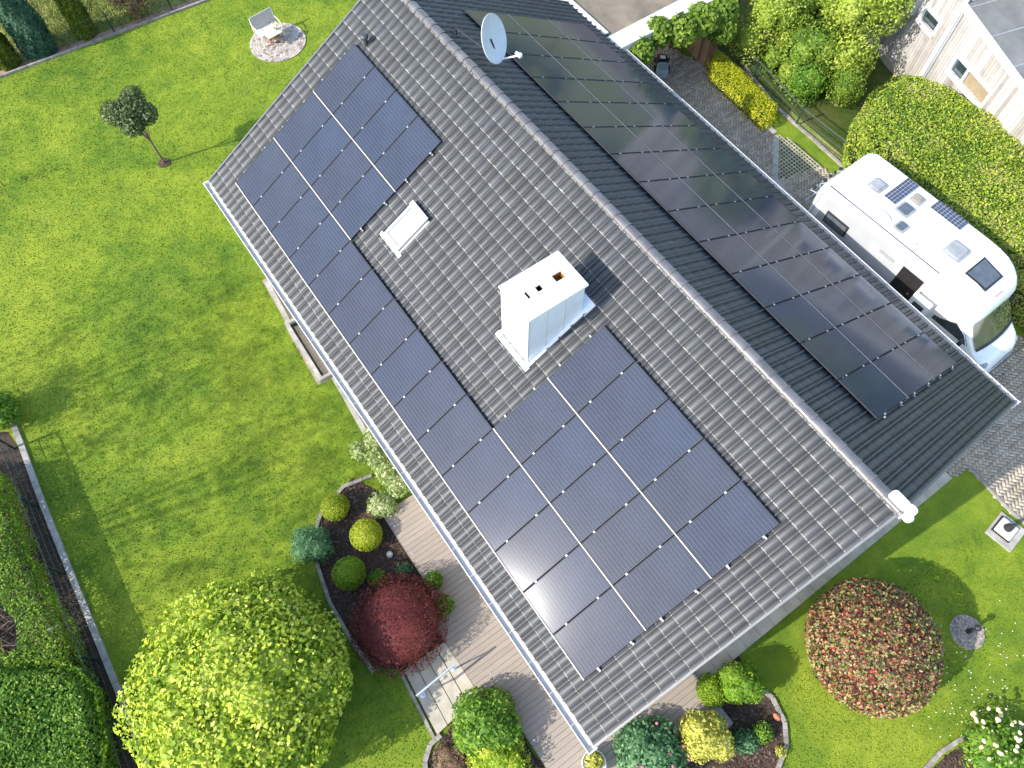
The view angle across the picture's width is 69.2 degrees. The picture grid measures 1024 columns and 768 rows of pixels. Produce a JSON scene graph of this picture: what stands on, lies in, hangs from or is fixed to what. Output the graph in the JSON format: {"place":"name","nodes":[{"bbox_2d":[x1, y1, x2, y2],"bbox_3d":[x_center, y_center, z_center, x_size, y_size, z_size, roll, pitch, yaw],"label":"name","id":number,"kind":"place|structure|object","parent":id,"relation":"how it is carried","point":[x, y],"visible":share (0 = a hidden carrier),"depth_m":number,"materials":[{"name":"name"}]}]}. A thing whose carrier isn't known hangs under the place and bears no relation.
{"place":"outdoors","nodes":[
{"label":"outdoors","id":0,"kind":"place"},
{"bbox_2d":[0,0,849,677],"bbox_3d":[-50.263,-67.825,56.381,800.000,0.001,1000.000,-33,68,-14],"label":"ground","id":1,"kind":"structure","parent":0,"point":[776,100],"depth_m":30.14,"materials":[{"name":"green plant"}]},
{"bbox_2d":[0,0,58,60],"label":"columnar conifer","id":2,"kind":"object","parent":1,"relation":"on","point":[16,21],"visible":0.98,"depth_m":28.32,"materials":[{"name":"green plant"}]},
{"bbox_2d":[9,420,150,764],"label":"kerb","id":3,"kind":"structure","parent":1,"relation":"on","point":[97,638],"depth_m":20.44,"materials":[{"name":"concrete"}]},
{"bbox_2d":[0,0,186,61],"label":"meadow tufts","id":4,"kind":"object","parent":1,"relation":"on","point":[93,12],"visible":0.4,"depth_m":30.34,"materials":[{"name":"green plant"}]},
{"bbox_2d":[250,23,305,61],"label":"round patio","id":5,"kind":"structure","parent":1,"relation":"on","point":[292,48],"depth_m":29.59,"materials":[{"name":"grey stone"}]},
{"bbox_2d":[694,471,951,676],"bbox_3d":[8.742,5.107,20.454,9.594,0.117,0.425,-33,68,-14],"label":"gable strip","id":6,"kind":"object","parent":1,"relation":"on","point":[744,642],"visible":0.45,"depth_m":20.02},
{"bbox_2d":[841,72,1023,330],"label":"broad hedge","id":7,"kind":"object","parent":1,"relation":"on","point":[960,162],"visible":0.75,"depth_m":24.53,"materials":[{"name":"green plant"}]},
{"bbox_2d":[858,0,1023,167],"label":"timber house","id":8,"kind":"structure","parent":1,"relation":"on","point":[971,51],"depth_m":25.27,"materials":[{"name":"white paint"}]},
{"bbox_2d":[944,53,993,108],"bbox_3d":[15.808,-10.457,25.629,0.240,0.750,2.030,-19,65,-8],"label":"window","id":9,"kind":"structure","parent":8,"relation":"in","point":[978,89],"depth_m":25.67,"materials":[{"name":"white paint"}]},
{"bbox_2d":[0,0,1023,767],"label":"lawn","id":10,"kind":"structure","parent":0,"point":[954,510],"depth_m":22.56,"materials":[{"name":"green plant"}]},
{"bbox_2d":[0,432,142,767],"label":"soil strip","id":11,"kind":"object","parent":10,"relation":"on","point":[6,437],"visible":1,"depth_m":20.26,"materials":[{"name":"brown soil"}]},
{"bbox_2d":[0,470,90,676],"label":"thuja hedge","id":12,"kind":"object","parent":11,"relation":"on","point":[39,571],"visible":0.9,"depth_m":19.29,"materials":[{"name":"green plant"}]},
{"bbox_2d":[0,661,118,767],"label":"laurel hedge","id":13,"kind":"object","parent":11,"relation":"on","point":[48,719],"visible":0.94,"depth_m":17.89,"materials":[{"name":"green plant"}]},
{"bbox_2d":[0,439,135,767],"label":"bar fence","id":14,"kind":"object","parent":11,"relation":"on","point":[80,656],"visible":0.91,"depth_m":19.80,"materials":[{"name":"metal"}]},
{"bbox_2d":[158,158,170,167],"bbox_3d":[-12.635,-8.041,26.974,0.468,0.045,0.480,-33,68,-14],"label":"tree soil ring","id":15,"kind":"object","parent":10,"relation":"on","point":[161,164],"visible":0.98,"depth_m":26.94,"materials":[{"name":"soil"}]},
{"bbox_2d":[99,84,164,162],"bbox_3d":[-12.699,-8.564,25.508,1.698,3.123,1.617,-33,68,-14],"label":"apple tree","id":16,"kind":"object","parent":15,"relation":"on","point":[131,119],"visible":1,"depth_m":24.43,"materials":[{"name":"green plant"}]},
{"bbox_2d":[111,568,353,767],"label":"round shrub","id":17,"kind":"object","parent":10,"relation":"on","point":[254,671],"visible":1,"depth_m":17.03,"materials":[{"name":"green plant"}]},
{"bbox_2d":[348,428,408,498],"bbox_3d":[-3.735,2.310,21.161,1.197,1.320,2.289,-33,68,-14],"label":"flowering shrub","id":18,"kind":"object","parent":10,"relation":"on","point":[382,464],"visible":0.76,"depth_m":20.95,"materials":[{"name":"green plant"}]},
{"bbox_2d":[318,478,439,668],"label":"soil bed mulch","id":19,"kind":"object","parent":10,"relation":"on","point":[360,491],"visible":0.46,"depth_m":20.67,"materials":[{"name":"brown soil"}]},
{"bbox_2d":[289,525,334,565],"bbox_3d":[-5.472,4.405,20.337,1.262,1.008,1.145,-2,64,-1],"label":"dwarf pine","id":20,"kind":"object","parent":19,"relation":"on","point":[311,543],"visible":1,"depth_m":20.12,"materials":[{"name":"green plant"}]},
{"bbox_2d":[349,572,448,679],"bbox_3d":[-2.892,6.172,19.165,2.744,1.519,2.654,-33,68,-14],"label":"japanese maple","id":21,"kind":"object","parent":19,"relation":"on","point":[398,623],"visible":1,"depth_m":18.74,"materials":[{"name":"red plant"}]},
{"bbox_2d":[405,642,474,734],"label":"slab steps","id":22,"kind":"structure","parent":10,"relation":"on","point":[441,698],"depth_m":19.11,"materials":[{"name":"grey stone"}]},
{"bbox_2d":[428,726,546,767],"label":"front bed","id":23,"kind":"object","parent":10,"relation":"on","point":[527,748],"visible":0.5,"depth_m":18.49,"materials":[{"name":"brown soil"}]},
{"bbox_2d":[451,686,523,758],"bbox_3d":[-0.622,8.301,18.305,1.763,1.177,1.647,-6,64,-2],"label":"leafy shrub","id":24,"kind":"object","parent":23,"relation":"on","point":[481,720],"visible":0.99,"depth_m":17.99,"materials":[{"name":"green plant"}]},
{"bbox_2d":[465,731,531,767],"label":"leafy shrub","id":25,"kind":"object","parent":23,"relation":"on","point":[487,758],"visible":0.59,"depth_m":17.85,"materials":[{"name":"green plant"}]},
{"bbox_2d":[384,495,732,767],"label":"terrace deck","id":26,"kind":"structure","parent":10,"relation":"on","point":[418,536],"depth_m":19.27,"materials":[{"name":"brown wood"}]},
{"bbox_2d":[203,0,1020,754],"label":"house","id":27,"kind":"structure","parent":10,"relation":"on","point":[519,238],"depth_m":17.85,"materials":[{"name":"tile"}]},
{"bbox_2d":[273,138,351,240],"bbox_3d":[-5.762,-5.676,21.421,0.115,0.120,4.616,-33,68,-14],"label":"mounting rail","id":28,"kind":"object","parent":27,"relation":"attached to","point":[313,190],"visible":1,"depth_m":21.30,"materials":[{"name":"metal"}]},
{"bbox_2d":[274,92,331,160],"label":"solar panel","id":29,"kind":"object","parent":28,"relation":"attached to","point":[303,125],"visible":1,"depth_m":21.77,"materials":[{"name":"glass"}]},
{"bbox_2d":[292,116,351,185],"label":"solar panel","id":30,"kind":"object","parent":28,"relation":"attached to","point":[322,150],"visible":1,"depth_m":21.36,"materials":[{"name":"glass"}]},
{"bbox_2d":[311,140,372,211],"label":"solar panel","id":31,"kind":"object","parent":28,"relation":"attached to","point":[342,175],"visible":1,"depth_m":20.94,"materials":[{"name":"glass"}]},
{"bbox_2d":[331,166,394,239],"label":"solar panel","id":32,"kind":"object","parent":28,"relation":"attached to","point":[363,201],"visible":1,"depth_m":20.52,"materials":[{"name":"glass"}]},
{"bbox_2d":[313,91,395,191],"bbox_3d":[-4.466,-6.905,21.004,0.115,0.120,4.616,-33,68,-14],"label":"mounting rail","id":33,"kind":"object","parent":27,"relation":"attached to","point":[354,141],"visible":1,"depth_m":20.91,"materials":[{"name":"metal"}]},
{"bbox_2d":[314,44,374,113],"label":"solar panel","id":34,"kind":"object","parent":33,"relation":"attached to","point":[354,66],"visible":1,"depth_m":21.36,"materials":[{"name":"glass"}]},
{"bbox_2d":[333,67,395,138],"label":"solar panel","id":35,"kind":"object","parent":33,"relation":"attached to","point":[369,96],"visible":1,"depth_m":20.94,"materials":[{"name":"glass"}]},
{"bbox_2d":[353,91,417,163],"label":"solar panel","id":36,"kind":"object","parent":33,"relation":"attached to","point":[391,120],"visible":1,"depth_m":20.52,"materials":[{"name":"glass"}]},
{"bbox_2d":[374,116,440,190],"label":"solar panel","id":37,"kind":"object","parent":33,"relation":"attached to","point":[409,151],"visible":1,"depth_m":20.11,"materials":[{"name":"glass"}]},
{"bbox_2d":[235,182,584,679],"bbox_3d":[-3.386,0.199,19.550,0.115,0.120,17.310,-33,68,-14],"label":"mounting rail","id":38,"kind":"object","parent":27,"relation":"attached to","point":[419,445],"visible":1,"depth_m":18.73,"materials":[{"name":"metal"}]},
{"bbox_2d":[236,139,290,205],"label":"solar panel","id":39,"kind":"object","parent":38,"relation":"attached to","point":[263,172],"visible":1,"depth_m":22.19,"materials":[{"name":"glass"}]},
{"bbox_2d":[253,162,309,231],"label":"solar panel","id":40,"kind":"object","parent":38,"relation":"attached to","point":[284,193],"visible":1,"depth_m":21.77,"materials":[{"name":"glass"}]},
{"bbox_2d":[271,188,329,257],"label":"solar panel","id":41,"kind":"object","parent":38,"relation":"attached to","point":[301,221],"visible":1,"depth_m":21.36,"materials":[{"name":"glass"}]},
{"bbox_2d":[289,214,350,285],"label":"solar panel","id":42,"kind":"object","parent":38,"relation":"attached to","point":[321,247],"visible":1,"depth_m":20.94,"materials":[{"name":"glass"}]},
{"bbox_2d":[309,241,371,313],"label":"solar panel","id":43,"kind":"object","parent":38,"relation":"attached to","point":[342,274],"visible":1,"depth_m":20.52,"materials":[{"name":"glass"}]},
{"bbox_2d":[329,269,393,343],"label":"solar panel","id":44,"kind":"object","parent":38,"relation":"attached to","point":[363,304],"visible":1,"depth_m":20.11,"materials":[{"name":"glass"}]},
{"bbox_2d":[349,298,416,374],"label":"solar panel","id":45,"kind":"object","parent":38,"relation":"attached to","point":[383,336],"visible":1,"depth_m":19.69,"materials":[{"name":"glass"}]},
{"bbox_2d":[371,329,440,406],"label":"solar panel","id":46,"kind":"object","parent":38,"relation":"attached to","point":[406,367],"visible":1,"depth_m":19.28,"materials":[{"name":"glass"}]},
{"bbox_2d":[394,361,465,440],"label":"solar panel","id":47,"kind":"object","parent":38,"relation":"attached to","point":[433,397],"visible":1,"depth_m":18.86,"materials":[{"name":"glass"}]},
{"bbox_2d":[417,394,492,475],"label":"solar panel","id":48,"kind":"object","parent":38,"relation":"attached to","point":[457,432],"visible":1,"depth_m":18.45,"materials":[{"name":"glass"}]},
{"bbox_2d":[442,430,519,512],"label":"solar panel","id":49,"kind":"object","parent":38,"relation":"attached to","point":[478,473],"visible":1,"depth_m":18.03,"materials":[{"name":"glass"}]},
{"bbox_2d":[468,466,548,551],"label":"solar panel","id":50,"kind":"object","parent":38,"relation":"attached to","point":[509,507],"visible":1,"depth_m":17.62,"materials":[{"name":"glass"}]},
{"bbox_2d":[495,504,578,591],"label":"solar panel","id":51,"kind":"object","parent":38,"relation":"attached to","point":[536,548],"visible":1,"depth_m":17.20,"materials":[{"name":"glass"}]},
{"bbox_2d":[524,545,610,634],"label":"solar panel","id":52,"kind":"object","parent":38,"relation":"attached to","point":[567,589],"visible":1,"depth_m":16.79,"materials":[{"name":"glass"}]},
{"bbox_2d":[553,587,644,678],"bbox_3d":[1.911,5.511,16.379,1.804,0.040,1.166,-43,68,13],"label":"solar panel","id":53,"kind":"object","parent":38,"relation":"attached to","point":[599,632],"visible":1,"depth_m":16.37,"materials":[{"name":"glass"}]},
{"bbox_2d":[451,13,521,63],"bbox_3d":[-0.724,-9.395,19.805,1.010,1.323,2.289,-33,68,-14],"label":"satellite dish","id":54,"kind":"object","parent":27,"relation":"on","point":[494,40],"visible":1,"depth_m":19.73,"materials":[{"name":"white paint"}]},
{"bbox_2d":[493,428,645,630],"bbox_3d":[1.247,3.192,17.055,0.115,0.120,5.770,-33,68,-14],"label":"mounting rail","id":55,"kind":"object","parent":27,"relation":"attached to","point":[570,531],"visible":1,"depth_m":16.91,"materials":[{"name":"metal"}]},
{"bbox_2d":[494,379,575,463],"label":"solar panel","id":56,"kind":"object","parent":55,"relation":"attached to","point":[535,420],"visible":1,"depth_m":17.61,"materials":[{"name":"glass"}]},
{"bbox_2d":[522,415,606,502],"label":"solar panel","id":57,"kind":"object","parent":55,"relation":"attached to","point":[559,462],"visible":1,"depth_m":17.20,"materials":[{"name":"glass"}]},
{"bbox_2d":[550,453,639,542],"bbox_3d":[1.872,2.592,16.794,1.804,0.042,1.166,-44,68,13],"label":"solar panel","id":58,"kind":"object","parent":55,"relation":"attached to","point":[597,495],"visible":1,"depth_m":16.78,"materials":[{"name":"glass"}]},
{"bbox_2d":[581,493,673,584],"bbox_3d":[2.539,3.437,16.378,1.804,0.042,1.166,-44,68,13],"label":"solar panel","id":59,"kind":"object","parent":55,"relation":"attached to","point":[630,536],"visible":1,"depth_m":16.37,"materials":[{"name":"glass"}]},
{"bbox_2d":[613,535,709,629],"bbox_3d":[3.207,4.281,15.963,1.804,0.042,1.166,-44,68,13],"label":"solar panel","id":60,"kind":"object","parent":55,"relation":"attached to","point":[661,582],"visible":1,"depth_m":15.95,"materials":[{"name":"glass"}]},
{"bbox_2d":[547,377,711,578],"bbox_3d":[2.543,1.963,16.639,0.115,0.120,5.770,-33,68,-14],"label":"mounting rail","id":61,"kind":"object","parent":27,"relation":"attached to","point":[630,479],"visible":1,"depth_m":16.48,"materials":[{"name":"metal"}]},
{"bbox_2d":[548,326,634,412],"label":"solar panel","id":62,"kind":"object","parent":61,"relation":"attached to","point":[601,359],"visible":1,"depth_m":17.20,"materials":[{"name":"glass"}]},
{"bbox_2d":[578,361,668,450],"bbox_3d":[2.500,0.518,16.793,1.804,0.040,1.166,-43,68,13],"label":"solar panel","id":63,"kind":"object","parent":61,"relation":"attached to","point":[623,405],"visible":1,"depth_m":16.78,"materials":[{"name":"glass"}]},
{"bbox_2d":[609,399,702,490],"bbox_3d":[3.168,1.363,16.378,1.804,0.040,1.166,-43,68,13],"label":"solar panel","id":64,"kind":"object","parent":61,"relation":"attached to","point":[665,436],"visible":1,"depth_m":16.37,"materials":[{"name":"glass"}]},
{"bbox_2d":[642,439,739,532],"bbox_3d":[3.835,2.208,15.962,1.804,0.040,1.166,-43,68,13],"label":"solar panel","id":65,"kind":"object","parent":61,"relation":"attached to","point":[693,483],"visible":1,"depth_m":15.95,"materials":[{"name":"glass"}]},
{"bbox_2d":[676,481,778,577],"bbox_3d":[4.503,3.052,15.546,1.804,0.040,1.166,-43,68,13],"label":"solar panel","id":66,"kind":"object","parent":61,"relation":"attached to","point":[728,527],"visible":1,"depth_m":15.54,"materials":[{"name":"glass"}]},
{"bbox_2d":[508,14,907,398],"bbox_3d":[4.509,-5.551,20.215,0.115,0.120,16.156,-33,68,-14],"label":"mounting rail","id":67,"kind":"object","parent":27,"relation":"attached to","point":[718,215],"visible":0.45,"depth_m":19.52,"materials":[{"name":"metal"}]},
{"bbox_2d":[583,127,650,154],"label":"solar panel","id":68,"kind":"object","parent":67,"relation":"on","point":[615,140],"visible":1,"depth_m":20.15,"materials":[{"name":"glass"}]},
{"bbox_2d":[611,152,677,182],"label":"solar panel","id":69,"kind":"object","parent":67,"relation":"on","point":[644,167],"visible":1,"depth_m":19.73,"materials":[{"name":"glass"}]},
{"bbox_2d":[639,178,706,211],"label":"solar panel","id":70,"kind":"object","parent":67,"relation":"on","point":[667,195],"visible":1,"depth_m":19.31,"materials":[{"name":"glass"}]},
{"bbox_2d":[668,206,736,242],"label":"solar panel","id":71,"kind":"object","parent":67,"relation":"on","point":[701,224],"visible":1,"depth_m":18.89,"materials":[{"name":"glass"}]},
{"bbox_2d":[699,234,767,273],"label":"solar panel","id":72,"kind":"object","parent":67,"relation":"on","point":[733,254],"visible":1,"depth_m":18.48,"materials":[{"name":"glass"}]},
{"bbox_2d":[732,264,799,307],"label":"solar panel","id":73,"kind":"object","parent":67,"relation":"on","point":[765,286],"visible":1,"depth_m":18.06,"materials":[{"name":"glass"}]},
{"bbox_2d":[765,296,834,342],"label":"solar panel","id":74,"kind":"object","parent":67,"relation":"on","point":[800,319],"visible":1,"depth_m":17.65,"materials":[{"name":"glass"}]},
{"bbox_2d":[801,328,869,379],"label":"solar panel","id":75,"kind":"object","parent":67,"relation":"on","point":[836,353],"visible":1,"depth_m":17.23,"materials":[{"name":"glass"}]},
{"bbox_2d":[838,362,906,418],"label":"solar panel","id":76,"kind":"object","parent":67,"relation":"on","point":[874,390],"visible":1,"depth_m":16.82,"materials":[{"name":"glass"}]},
{"bbox_2d":[548,19,934,380],"bbox_3d":[5.819,-5.988,21.432,0.115,0.120,16.156,-33,68,-14],"label":"mounting rail","id":77,"kind":"object","parent":27,"relation":"attached to","point":[752,209],"visible":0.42,"depth_m":20.76,"materials":[{"name":"metal"}]},
{"bbox_2d":[709,201,770,233],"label":"solar panel","id":78,"kind":"object","parent":77,"relation":"on","point":[739,217],"visible":1,"depth_m":20.14,"materials":[{"name":"glass"}]},
{"bbox_2d":[738,227,800,263],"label":"solar panel","id":79,"kind":"object","parent":77,"relation":"on","point":[770,245],"visible":1,"depth_m":19.72,"materials":[{"name":"glass"}]},
{"bbox_2d":[770,255,831,294],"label":"solar panel","id":80,"kind":"object","parent":77,"relation":"on","point":[801,275],"visible":1,"depth_m":19.31,"materials":[{"name":"glass"}]},
{"bbox_2d":[802,284,863,326],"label":"solar panel","id":81,"kind":"object","parent":77,"relation":"on","point":[832,304],"visible":1,"depth_m":18.89,"materials":[{"name":"glass"}]},
{"bbox_2d":[836,315,897,360],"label":"solar panel","id":82,"kind":"object","parent":77,"relation":"on","point":[868,338],"visible":1,"depth_m":18.48,"materials":[{"name":"glass"}]},
{"bbox_2d":[872,346,933,396],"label":"solar panel","id":83,"kind":"object","parent":77,"relation":"on","point":[901,369],"visible":1,"depth_m":18.06,"materials":[{"name":"glass"}]},
{"bbox_3d":[6.843,-6.335,22.371,0.055,0.054,16.296,-33,68,-14],"label":"support rail","id":84,"kind":"object","parent":27,"relation":"attached to","visible":0},
{"bbox_2d":[834,275,890,313],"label":"solar panel","id":85,"kind":"object","parent":84,"relation":"on","point":[862,293],"visible":1,"depth_m":20.11,"materials":[{"name":"glass"}]},
{"bbox_2d":[866,303,922,345],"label":"solar panel","id":86,"kind":"object","parent":84,"relation":"on","point":[896,324],"visible":1,"depth_m":19.69,"materials":[{"name":"glass"}]},
{"bbox_2d":[900,333,956,377],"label":"solar panel","id":87,"kind":"object","parent":84,"relation":"on","point":[930,356],"visible":1,"depth_m":19.28,"materials":[{"name":"glass"}]},
{"bbox_2d":[564,0,740,50],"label":"carport","id":88,"kind":"object","parent":10,"relation":"on","point":[623,25],"visible":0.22,"depth_m":26.50,"materials":[{"name":"concrete"}]},
{"bbox_2d":[629,0,740,65],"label":"climbing vine","id":89,"kind":"object","parent":10,"relation":"on","point":[714,20],"visible":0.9,"depth_m":26.24,"materials":[{"name":"green plant"}]},
{"bbox_2d":[679,656,783,767],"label":"bed","id":90,"kind":"object","parent":10,"relation":"on","point":[751,719],"visible":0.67,"depth_m":18.69,"materials":[{"name":"brown soil"}]},
{"bbox_2d":[611,714,689,767],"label":"cistus shrub","id":91,"kind":"object","parent":90,"relation":"on","point":[654,744],"visible":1,"depth_m":17.89,"materials":[{"name":"green plant"}]},
{"bbox_2d":[678,709,735,764],"bbox_3d":[4.756,8.626,18.164,1.330,1.104,1.249,-1,64,0],"label":"golden shrub","id":92,"kind":"object","parent":90,"relation":"on","point":[704,737],"visible":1,"depth_m":17.86,"materials":[{"name":"yellow plant"}]},
{"bbox_2d":[717,660,769,704],"bbox_3d":[5.779,7.481,18.620,1.251,1.249,1.075,-2,64,-1],"label":"pine shrub","id":93,"kind":"object","parent":90,"relation":"on","point":[742,682],"visible":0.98,"depth_m":18.33,"materials":[{"name":"green plant"}]},
{"bbox_2d":[705,50,777,130],"bbox_3d":[8.598,-11.144,27.983,1.127,0.718,4.057,-30,67,-13],"label":"yellow hedge","id":94,"kind":"object","parent":10,"relation":"on","point":[742,94],"visible":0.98,"depth_m":27.76,"materials":[{"name":"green plant"}]},
{"bbox_2d":[803,577,944,718],"bbox_3d":[9.088,6.576,18.633,3.452,1.992,3.382,-33,68,-14],"label":"photinia globe","id":95,"kind":"object","parent":10,"relation":"on","point":[875,649],"visible":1,"depth_m":18.05,"materials":[{"name":"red plant"}]},
{"bbox_2d":[933,730,1023,767],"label":"rose bed","id":96,"kind":"object","parent":10,"relation":"on","point":[946,764],"visible":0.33,"depth_m":18.36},
{"bbox_2d":[957,707,1023,767],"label":"rose bush","id":97,"kind":"object","parent":96,"relation":"on","point":[998,744],"visible":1,"depth_m":17.89,"materials":[{"name":"green plant"}]},
{"bbox_2d":[717,0,906,160],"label":"neighbour garden","id":98,"kind":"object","parent":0,"point":[838,120],"depth_m":28.22,"materials":[{"name":"green plant"}]},
{"bbox_2d":[726,0,806,65],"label":"ornamental tree","id":99,"kind":"object","parent":98,"relation":"on","point":[784,14],"visible":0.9,"depth_m":27.37,"materials":[{"name":"green plant"}]},
{"bbox_2d":[756,14,846,94],"bbox_3d":[11.079,-12.407,27.639,3.512,2.455,2.237,0,64,0],"label":"garden bush","id":100,"kind":"object","parent":98,"relation":"on","point":[806,42],"visible":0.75,"depth_m":27.18,"materials":[{"name":"green plant"}]},
{"bbox_2d":[784,59,830,105],"bbox_3d":[10.905,-11.165,27.469,1.494,1.615,1.346,-3,64,-1],"label":"garden bush","id":101,"kind":"object","parent":98,"relation":"on","point":[806,82],"visible":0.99,"depth_m":27.14,"materials":[{"name":"green plant"}]},
{"bbox_2d":[819,0,914,90],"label":"overhanging tree","id":102,"kind":"object","parent":98,"relation":"on","point":[853,16],"visible":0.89,"depth_m":26.36,"materials":[{"name":"green plant"}]},
{"bbox_2d":[646,43,1023,518],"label":"driveway","id":103,"kind":"structure","parent":0,"point":[1012,383],"depth_m":23.55,"materials":[{"name":"grey stone"}]},
{"bbox_2d":[805,153,1017,372],"bbox_3d":[12.422,-3.708,23.038,2.825,2.970,7.650,-35,69,-15],"label":"motorhome","id":104,"kind":"object","parent":103,"relation":"on","point":[948,272],"visible":0.85,"depth_m":22.04,"materials":[{"name":"paint"}]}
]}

